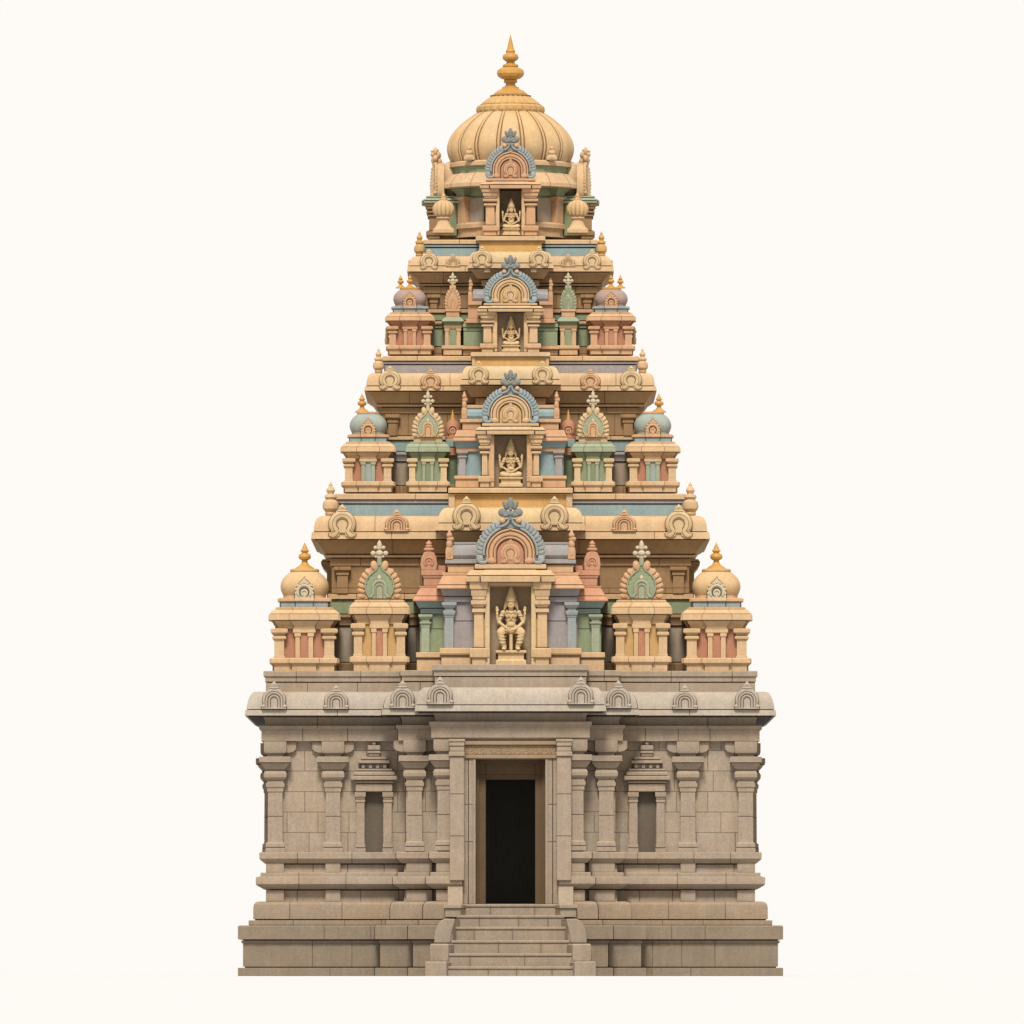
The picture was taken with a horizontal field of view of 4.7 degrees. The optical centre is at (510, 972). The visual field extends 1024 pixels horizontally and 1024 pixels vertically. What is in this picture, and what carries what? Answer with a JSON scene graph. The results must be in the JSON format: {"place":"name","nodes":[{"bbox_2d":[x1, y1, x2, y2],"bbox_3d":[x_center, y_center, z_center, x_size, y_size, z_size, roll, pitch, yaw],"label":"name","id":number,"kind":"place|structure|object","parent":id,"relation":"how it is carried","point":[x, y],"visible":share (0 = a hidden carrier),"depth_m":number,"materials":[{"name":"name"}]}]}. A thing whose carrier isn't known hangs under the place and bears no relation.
{"place":"outdoors","nodes":[
{"label":"outdoors","id":0,"kind":"place"},
{"bbox_2d":[0,973,1023,1023],"bbox_3d":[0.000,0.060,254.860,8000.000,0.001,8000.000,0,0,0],"label":"ground","id":1,"kind":"structure","parent":0,"point":[785,998],"depth_m":28.30,"materials":[{"name":"white"}]},
{"bbox_2d":[238,35,782,975],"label":"temple","id":2,"kind":"structure","parent":1,"relation":"on","point":[422,751],"depth_m":250.03,"materials":[{"name":"stone"}]},
{"bbox_2d":[449,739,571,903],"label":"doorway","id":3,"kind":"structure","parent":2,"relation":"in","point":[510,799],"depth_m":249.20,"materials":[{"name":"stone"}]},
{"bbox_2d":[496,587,525,663],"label":"seated statue","id":4,"kind":"object","parent":2,"relation":"on","point":[510,628],"visible":1,"depth_m":249.36,"materials":[{"name":"stone"}]},
{"bbox_2d":[499,438,522,486],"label":"seated statue","id":5,"kind":"object","parent":2,"relation":"on","point":[510,476],"visible":1,"depth_m":251.17,"materials":[{"name":"stone"}]},
{"bbox_2d":[502,316,519,351],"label":"seated statue","id":6,"kind":"object","parent":2,"relation":"on","point":[510,344],"visible":1,"depth_m":252.20,"materials":[{"name":"stone"}]},
{"bbox_2d":[502,199,520,235],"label":"seated statue","id":7,"kind":"object","parent":2,"relation":"on","point":[511,228],"visible":1,"depth_m":253.27,"materials":[{"name":"stone"}]},
{"bbox_2d":[425,883,595,975],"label":"staircase","id":8,"kind":"structure","parent":1,"relation":"on","point":[510,939],"depth_m":247.28,"materials":[{"name":"stone"}]},
{"bbox_2d":[0,0,1023,972],"label":"sky","id":9,"kind":"structure","parent":0,"point":[809,214],"materials":[{"name":"white"}]}
]}

